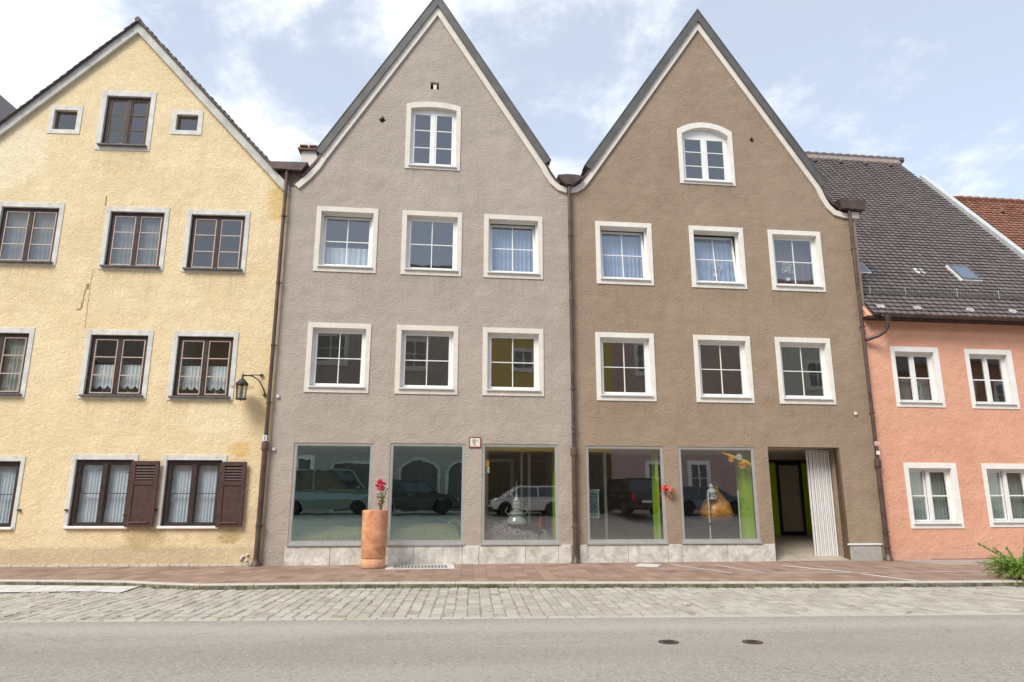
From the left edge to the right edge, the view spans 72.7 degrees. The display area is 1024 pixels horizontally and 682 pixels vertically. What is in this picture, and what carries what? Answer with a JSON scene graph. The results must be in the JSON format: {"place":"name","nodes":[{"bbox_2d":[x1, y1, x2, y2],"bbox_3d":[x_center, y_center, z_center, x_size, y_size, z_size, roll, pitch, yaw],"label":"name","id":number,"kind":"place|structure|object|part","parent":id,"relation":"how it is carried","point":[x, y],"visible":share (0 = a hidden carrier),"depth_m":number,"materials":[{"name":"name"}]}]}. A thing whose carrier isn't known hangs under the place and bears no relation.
{"place":"outdoors","nodes":[
{"label":"outdoors","id":0,"kind":"place"},
{"bbox_2d":[0,95,15,120],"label":"tiled house","id":1,"kind":"structure","parent":0,"point":[7,108],"depth_m":24.62,"materials":[{"name":"tile"}]},
{"bbox_2d":[0,585,137,592],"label":"pavement apron","id":2,"kind":"object","parent":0,"point":[50,588],"visible":1,"depth_m":13.28,"materials":[{"name":"beige concrete"}]},
{"bbox_2d":[0,16,317,566],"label":"yellow house","id":3,"kind":"structure","parent":0,"point":[141,188],"depth_m":18.23,"materials":[{"name":"paint"}]},
{"bbox_2d":[0,456,25,529],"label":"window","id":4,"kind":"structure","parent":3,"relation":"in","point":[11,467],"depth_m":17.17,"materials":[{"name":"white paint"}]},
{"bbox_2d":[0,327,34,397],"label":"window","id":5,"kind":"structure","parent":3,"relation":"in","point":[15,372],"depth_m":17.86,"materials":[{"name":"brown paint"}]},
{"bbox_2d":[0,201,64,265],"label":"window","id":6,"kind":"structure","parent":3,"relation":"in","point":[45,245],"depth_m":18.62,"materials":[{"name":"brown paint"}]},
{"bbox_2d":[46,105,83,133],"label":"attic window","id":7,"kind":"structure","parent":3,"relation":"in","point":[55,110],"depth_m":19.27,"materials":[{"name":"white paint"}]},
{"bbox_2d":[62,454,138,528],"bbox_3d":[-10.140,3.726,17.244,1.590,1.800,0.294,1,-13,-4],"label":"window","id":8,"kind":"structure","parent":3,"relation":"in","point":[93,493],"depth_m":17.30,"materials":[{"name":"brown paint"}]},
{"bbox_2d":[77,329,153,398],"bbox_3d":[-10.168,0.605,17.930,1.680,1.810,0.334,1,-13,-4],"label":"window","id":9,"kind":"structure","parent":3,"relation":"in","point":[132,376],"depth_m":17.96,"materials":[{"name":"brown paint"}]},
{"bbox_2d":[94,90,156,151],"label":"window","id":10,"kind":"structure","parent":3,"relation":"in","point":[109,97],"depth_m":19.40,"materials":[{"name":"brown paint"}]},
{"bbox_2d":[121,387,138,391],"bbox_3d":[-9.881,1.284,17.983,0.584,0.252,0.140,2,-13,-6],"label":"window plant","id":11,"kind":"object","parent":3,"relation":"on","point":[130,389],"depth_m":17.99,"materials":[{"name":"green plant"}]},
{"bbox_2d":[98,206,169,270],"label":"window","id":12,"kind":"structure","parent":3,"relation":"in","point":[128,232],"depth_m":18.77,"materials":[{"name":"brown paint"}]},
{"bbox_2d":[170,110,203,134],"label":"attic window","id":13,"kind":"structure","parent":3,"relation":"in","point":[177,115],"depth_m":19.49,"materials":[{"name":"white paint"}]},
{"bbox_2d":[155,455,226,528],"bbox_3d":[-7.969,3.762,17.384,1.560,1.800,0.294,1,-13,-4],"label":"window","id":14,"kind":"structure","parent":3,"relation":"in","point":[183,501],"depth_m":17.44,"materials":[{"name":"brown paint"}]},
{"bbox_2d":[166,331,238,400],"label":"window","id":15,"kind":"structure","parent":3,"relation":"in","point":[219,377],"depth_m":18.11,"materials":[{"name":"brown paint"}]},
{"bbox_2d":[181,209,250,272],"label":"window","id":16,"kind":"structure","parent":3,"relation":"in","point":[193,215],"depth_m":18.82,"materials":[{"name":"brown paint"}]},
{"bbox_2d":[222,259,236,266],"bbox_3d":[-7.670,-2.081,18.919,0.596,0.397,0.140,2,-13,-6],"label":"window plant","id":17,"kind":"object","parent":3,"relation":"on","point":[229,264],"depth_m":18.92,"materials":[{"name":"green plant"}]},
{"bbox_2d":[229,373,265,400],"bbox_3d":[-6.764,1.159,17.680,0.617,0.770,0.904,-5,-14,20],"label":"wall lantern","id":18,"kind":"object","parent":3,"relation":"attached to","point":[241,383],"depth_m":17.49,"materials":[{"name":"metal"}]},
{"bbox_2d":[296,526,361,540],"bbox_3d":[-4.649,5.074,18.217,1.860,0.441,1.040,2,-13,-6],"label":"window sill","id":19,"kind":"structure","parent":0,"point":[331,533],"depth_m":17.89,"materials":[{"name":"green"}]},
{"bbox_2d":[390,523,460,539],"bbox_3d":[-2.295,5.109,18.490,1.840,0.501,1.040,2,-13,-6],"label":"window sill","id":20,"kind":"structure","parent":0,"point":[430,531],"depth_m":18.02,"materials":[{"name":"green"}]},
{"bbox_2d":[447,518,460,525],"bbox_3d":[-1.529,4.782,18.388,0.414,0.200,0.337,2,-13,-6],"label":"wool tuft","id":21,"kind":"object","parent":20,"relation":"on","point":[457,522],"visible":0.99,"depth_m":18.34,"materials":[{"name":"grey fabric"}]},
{"bbox_2d":[0,560,1020,582],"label":"pavement","id":22,"kind":"structure","parent":0,"point":[771,570],"depth_m":15.45,"materials":[{"name":"red brick"}]},
{"bbox_2d":[360,510,387,568],"bbox_3d":[-3.306,4.737,16.668,0.604,1.335,0.604,2,-13,-6],"label":"terracotta planter","id":23,"kind":"object","parent":22,"relation":"on","point":[373,539],"visible":1,"depth_m":16.44,"materials":[{"name":"ceramic"}]},
{"bbox_2d":[366,478,387,509],"bbox_3d":[-3.260,3.737,16.857,0.526,0.834,0.295,2,-13,-6],"label":"potted flower","id":24,"kind":"object","parent":23,"relation":"on","point":[379,483],"visible":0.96,"depth_m":16.89,"materials":[{"name":"red plant"}]},
{"bbox_2d":[250,0,582,566],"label":"beige house","id":25,"kind":"structure","parent":22,"relation":"on","point":[424,330],"depth_m":19.35,"materials":[{"name":"grey paint"}]},
{"bbox_2d":[286,443,373,545],"bbox_3d":[-4.567,3.866,17.613,2.040,2.550,0.140,2,-13,-6],"label":"shop window","id":26,"kind":"structure","parent":25,"relation":"in","point":[290,543],"depth_m":17.57,"materials":[{"name":"metal"}]},
{"bbox_2d":[304,322,371,392],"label":"window","id":27,"kind":"structure","parent":25,"relation":"in","point":[314,328],"depth_m":18.43,"materials":[{"name":"white metal"}]},
{"bbox_2d":[313,206,378,272],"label":"window","id":28,"kind":"structure","parent":25,"relation":"in","point":[326,259],"depth_m":19.28,"materials":[{"name":"white metal"}]},
{"bbox_2d":[386,443,465,545],"bbox_3d":[-2.188,3.924,17.884,1.990,2.565,0.140,2,-13,-6],"label":"shop window","id":29,"kind":"structure","parent":25,"relation":"in","point":[389,542],"depth_m":17.80,"materials":[{"name":"metal"}]},
{"bbox_2d":[394,325,458,394],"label":"window","id":30,"kind":"structure","parent":25,"relation":"in","point":[452,332],"depth_m":18.70,"materials":[{"name":"white metal"}]},
{"bbox_2d":[400,210,461,276],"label":"window","id":31,"kind":"structure","parent":25,"relation":"in","point":[409,216],"depth_m":19.45,"materials":[{"name":"white metal"}]},
{"bbox_2d":[404,102,460,170],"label":"window","id":32,"kind":"structure","parent":25,"relation":"in","point":[433,109],"depth_m":20.19,"materials":[{"name":"white paint"}]},
{"bbox_2d":[469,437,480,446],"bbox_3d":[-0.975,2.659,18.277,0.310,0.270,0.034,2,-13,-6],"label":"house plaque","id":33,"kind":"object","parent":25,"relation":"attached to","point":[474,441],"visible":1,"depth_m":18.27,"materials":[{"name":"white ceramic"}]},
{"bbox_2d":[485,460,488,472],"bbox_3d":[-0.663,3.305,18.298,0.140,0.320,0.006,2,-13,-6],"label":"yellow tag","id":34,"kind":"object","parent":25,"relation":"attached to","point":[487,463],"visible":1,"depth_m":18.30,"materials":[{"name":"yellow paper"}]},
{"bbox_2d":[487,462,509,521],"bbox_3d":[-0.410,4.994,21.080,0.700,2.600,0.090,2,-13,-6],"label":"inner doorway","id":35,"kind":"structure","parent":25,"relation":"in","point":[498,477],"depth_m":21.13,"materials":[{"name":"brown wood"}]},
{"bbox_2d":[482,327,543,396],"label":"window","id":36,"kind":"structure","parent":25,"relation":"in","point":[488,332],"depth_m":18.96,"materials":[{"name":"white metal"}]},
{"bbox_2d":[484,214,542,279],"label":"window","id":37,"kind":"structure","parent":25,"relation":"in","point":[513,254],"depth_m":19.88,"materials":[{"name":"white wood"}]},
{"bbox_2d":[484,519,552,539],"bbox_3d":[0.126,5.106,18.718,1.900,0.616,0.960,2,-13,-6],"label":"fleece heap","id":38,"kind":"object","parent":25,"relation":"on","point":[497,530],"visible":0.8,"depth_m":18.26,"materials":[{"name":"grey fabric"}]},
{"bbox_2d":[505,480,527,525],"bbox_3d":[0.119,4.327,18.616,0.537,1.170,0.537,-10,-16,37],"label":"glass vessel","id":39,"kind":"object","parent":38,"relation":"on","point":[516,515],"visible":1,"depth_m":18.40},
{"bbox_2d":[525,516,542,529],"bbox_3d":[0.588,4.835,18.526,0.490,0.381,0.490,2,-13,-6],"label":"felt hat","id":40,"kind":"object","parent":38,"relation":"on","point":[533,525],"visible":1,"depth_m":18.40,"materials":[{"name":"fabric"}]},
{"bbox_2d":[480,444,559,544],"bbox_3d":[0.215,3.987,18.157,2.070,2.570,0.140,2,-13,-6],"label":"shop window","id":41,"kind":"structure","parent":25,"relation":"in","point":[483,542],"depth_m":18.10,"materials":[{"name":"metal"}]},
{"bbox_2d":[524,466,543,512],"bbox_3d":[0.683,4.536,21.315,0.600,1.400,0.090,2,-13,-6],"label":"inner doorway","id":42,"kind":"structure","parent":25,"relation":"in","point":[536,472],"depth_m":21.28,"materials":[{"name":"black"}]},
{"bbox_2d":[385,564,454,569],"bbox_3d":[-2.207,5.434,16.744,1.620,0.012,1.120,2,-13,-6],"label":"light well cover","id":43,"kind":"object","parent":22,"relation":"on","point":[423,566],"visible":1,"depth_m":16.74,"materials":[{"name":"metal"}]},
{"bbox_2d":[633,563,661,567],"bbox_3d":[3.359,5.542,17.178,0.600,0.012,0.840,-4,-13,18],"label":"pavement cover","id":44,"kind":"object","parent":22,"relation":"on","point":[649,565],"visible":1,"depth_m":17.09,"materials":[{"name":"grey concrete"}]},
{"bbox_2d":[567,8,893,563],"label":"brown house","id":45,"kind":"structure","parent":22,"relation":"on","point":[687,366],"depth_m":20.20,"materials":[{"name":"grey paint"}]},
{"bbox_2d":[589,489,599,538],"bbox_3d":[2.172,4.918,18.830,0.380,1.760,0.340,2,-13,-6],"label":"patterned box","id":46,"kind":"object","parent":45,"relation":"on","point":[594,510],"visible":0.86,"depth_m":18.75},
{"bbox_2d":[595,221,653,285],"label":"window","id":47,"kind":"structure","parent":45,"relation":"in","point":[623,260],"depth_m":20.23,"materials":[{"name":"white wood"}]},
{"bbox_2d":[595,332,656,400],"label":"window","id":48,"kind":"structure","parent":45,"relation":"in","point":[647,340],"depth_m":19.31,"materials":[{"name":"white metal"}]},
{"bbox_2d":[585,446,668,544],"bbox_3d":[3.026,4.074,18.473,2.190,2.550,0.140,2,-13,-6],"label":"shop window","id":49,"kind":"structure","parent":45,"relation":"in","point":[589,541],"depth_m":18.39,"materials":[{"name":"metal"}]},
{"bbox_2d":[661,485,675,498],"bbox_3d":[4.192,4.014,18.515,0.398,0.386,0.274,-4,-13,18],"label":"red flower sprig","id":50,"kind":"object","parent":45,"relation":"attached to","point":[663,487],"visible":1,"depth_m":18.52,"materials":[{"name":"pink plant"}]},
{"bbox_2d":[677,122,735,185],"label":"window","id":51,"kind":"structure","parent":45,"relation":"in","point":[702,132],"depth_m":21.11,"materials":[{"name":"white wood"}]},
{"bbox_2d":[707,490,711,538],"bbox_3d":[5.432,4.990,19.100,0.200,1.750,0.200,2,-13,-6],"label":"white pole","id":52,"kind":"object","parent":45,"relation":"on","point":[709,513],"visible":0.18,"depth_m":19.15,"materials":[{"name":"metal"}]},
{"bbox_2d":[706,261,722,276],"bbox_3d":[5.989,-2.140,20.527,0.565,0.509,0.140,2,-13,-6],"label":"white ornament","id":53,"kind":"object","parent":45,"relation":"in","point":[714,275],"visible":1,"depth_m":20.54,"materials":[{"name":"paint"}]},
{"bbox_2d":[692,521,737,538],"bbox_3d":[5.703,5.511,19.427,1.240,0.880,1.240,2,-13,-6],"label":"display bench","id":54,"kind":"object","parent":45,"relation":"on","point":[715,524],"visible":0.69,"depth_m":19.16,"materials":[{"name":"black metal"}]},
{"bbox_2d":[699,479,733,521],"bbox_3d":[5.754,4.508,19.661,0.920,1.180,0.969,2,-13,-6],"label":"orange sculpture","id":55,"kind":"object","parent":54,"relation":"on","point":[721,510],"visible":0.95,"depth_m":19.33,"materials":[{"name":"ceramic"}]},
{"bbox_2d":[689,225,746,288],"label":"window","id":56,"kind":"structure","parent":45,"relation":"in","point":[703,250],"depth_m":20.55,"materials":[{"name":"white wood"}]},
{"bbox_2d":[678,447,762,543],"bbox_3d":[5.579,4.144,18.762,2.210,2.550,0.140,2,-13,-6],"label":"shop window","id":57,"kind":"structure","parent":45,"relation":"in","point":[685,541],"depth_m":18.70,"materials":[{"name":"metal"}]},
{"bbox_2d":[703,466,739,538],"bbox_3d":[6.187,4.957,20.529,0.780,2.450,0.520,2,-13,-6],"label":"dark cabinet","id":58,"kind":"object","parent":45,"relation":"on","point":[724,476],"visible":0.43,"depth_m":20.42,"materials":[{"name":"grey laminate"}]},
{"bbox_3d":[6.025,4.867,20.271,0.375,2.350,0.018,2,-13,-6],"label":"cabinet door","id":59,"kind":"part","parent":58,"relation":"part of","materials":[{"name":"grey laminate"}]},
{"bbox_3d":[6.407,4.878,20.315,0.375,2.350,0.018,2,-13,-6],"label":"cabinet door","id":60,"kind":"part","parent":58,"relation":"part of","materials":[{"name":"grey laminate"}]},
{"bbox_2d":[693,335,754,402],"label":"window","id":61,"kind":"structure","parent":45,"relation":"in","point":[747,396],"depth_m":19.63,"materials":[{"name":"white wood"}]},
{"bbox_2d":[720,451,751,468],"bbox_3d":[6.198,3.283,19.123,0.948,0.504,0.143,2,-13,-6],"label":"yellow garland","id":62,"kind":"object","parent":45,"relation":"attached to","point":[743,463],"visible":1,"depth_m":19.10,"materials":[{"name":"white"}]},
{"bbox_2d":[737,490,741,538],"bbox_3d":[6.296,5.013,19.198,0.200,1.750,0.200,2,-13,-6],"label":"white pole","id":63,"kind":"object","parent":45,"relation":"on","point":[739,514],"visible":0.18,"depth_m":19.22,"materials":[{"name":"metal"}]},
{"bbox_2d":[781,261,793,281],"bbox_3d":[8.232,-2.087,20.783,0.426,0.626,0.140,2,-13,-6],"label":"white ornament","id":64,"kind":"object","parent":45,"relation":"in","point":[787,279],"visible":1,"depth_m":20.77,"materials":[{"name":"paint"}]},
{"bbox_2d":[775,462,806,534],"bbox_3d":[8.881,5.007,22.107,0.830,2.260,0.205,2,-13,-6],"label":"shop door","id":65,"kind":"structure","parent":45,"relation":"in","point":[804,532],"depth_m":22.10,"materials":[{"name":"black metal"}]},
{"bbox_2d":[767,229,825,291],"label":"window","id":66,"kind":"structure","parent":45,"relation":"in","point":[797,255],"depth_m":20.80,"materials":[{"name":"white wood"}]},
{"bbox_2d":[774,337,836,404],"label":"window","id":67,"kind":"structure","parent":45,"relation":"in","point":[829,396],"depth_m":19.91,"materials":[{"name":"white wood"}]},
{"bbox_2d":[803,450,838,555],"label":"folding gate","id":68,"kind":"structure","parent":45,"relation":"on","point":[824,534],"depth_m":19.57,"materials":[{"name":"grey metal"}]},
{"bbox_2d":[677,565,980,580],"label":"paving lines","id":69,"kind":"object","parent":22,"relation":"on","point":[817,568],"visible":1,"depth_m":15.89,"materials":[{"name":"stone"}]},
{"bbox_2d":[899,559,1022,564],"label":"pavement patch","id":70,"kind":"object","parent":22,"relation":"on","point":[956,562],"visible":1,"depth_m":18.46,"materials":[{"name":"grey concrete"}]},
{"bbox_2d":[0,615,1023,681],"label":"road","id":71,"kind":"structure","parent":0,"point":[948,648],"depth_m":8.02,"materials":[{"name":"grey asphalt"}]},
{"bbox_2d":[658,640,678,643],"bbox_3d":[1.909,3.668,8.480,0.245,0.009,0.245,2,-13,-6],"label":"valve cover","id":72,"kind":"object","parent":71,"relation":"on","point":[668,641],"visible":1,"depth_m":8.46,"materials":[{"name":"metal"}]},
{"bbox_2d":[742,640,762,643],"bbox_3d":[2.935,3.671,8.488,0.245,0.009,0.245,2,-13,-6],"label":"valve cover","id":73,"kind":"object","parent":71,"relation":"on","point":[752,641],"visible":1,"depth_m":8.49,"materials":[{"name":"metal"}]},
{"bbox_2d":[0,580,1023,619],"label":"setts bed","id":74,"kind":"object","parent":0,"point":[410,612],"depth_m":11.59,"materials":[{"name":"grey stone"}]},
{"bbox_2d":[0,586,1023,622],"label":"cobble strip","id":75,"kind":"object","parent":74,"relation":"on","point":[834,601],"visible":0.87,"depth_m":11.62,"materials":[{"name":"stone"}]},
{"bbox_2d":[263,585,510,588],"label":"kerb weeds","id":76,"kind":"object","parent":75,"relation":"on","point":[492,586],"visible":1,"depth_m":13.59,"materials":[{"name":"green plant"}]},
{"bbox_2d":[971,539,1023,586],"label":"feathery bush","id":77,"kind":"object","parent":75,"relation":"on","point":[1012,566],"visible":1,"depth_m":14.42,"materials":[{"name":"green plant"}]},
{"bbox_2d":[0,579,1023,589],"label":"kerb","id":78,"kind":"structure","parent":74,"relation":"on","point":[558,584],"depth_m":13.72,"materials":[{"name":"stone"}]},
{"bbox_2d":[0,0,1023,199],"label":"sky","id":79,"kind":"structure","parent":0,"point":[937,86],"materials":[{"name":"blue"}]},
{"bbox_2d":[804,151,1023,559],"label":"pink house","id":80,"kind":"structure","parent":0,"point":[942,273],"depth_m":20.41,"materials":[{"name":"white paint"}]},
{"bbox_2d":[890,346,945,407],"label":"window","id":81,"kind":"structure","parent":80,"relation":"in","point":[920,386],"depth_m":20.30,"materials":[{"name":"white wood"}]},
{"bbox_2d":[903,463,964,528],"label":"window","id":82,"kind":"structure","parent":80,"relation":"in","point":[917,497],"depth_m":19.60,"materials":[{"name":"white metal"}]},
{"bbox_2d":[964,349,1019,408],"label":"window","id":83,"kind":"structure","parent":80,"relation":"in","point":[1004,356],"depth_m":20.54,"materials":[{"name":"white wood"}]},
{"bbox_2d":[981,463,1023,526],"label":"window","id":84,"kind":"structure","parent":80,"relation":"in","point":[1011,487],"depth_m":19.90,"materials":[{"name":"white wood"}]},
{"bbox_2d":[953,195,1023,249],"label":"roof","id":85,"kind":"structure","parent":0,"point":[1004,217],"depth_m":26.79,"materials":[{"name":"tile"}]}
]}

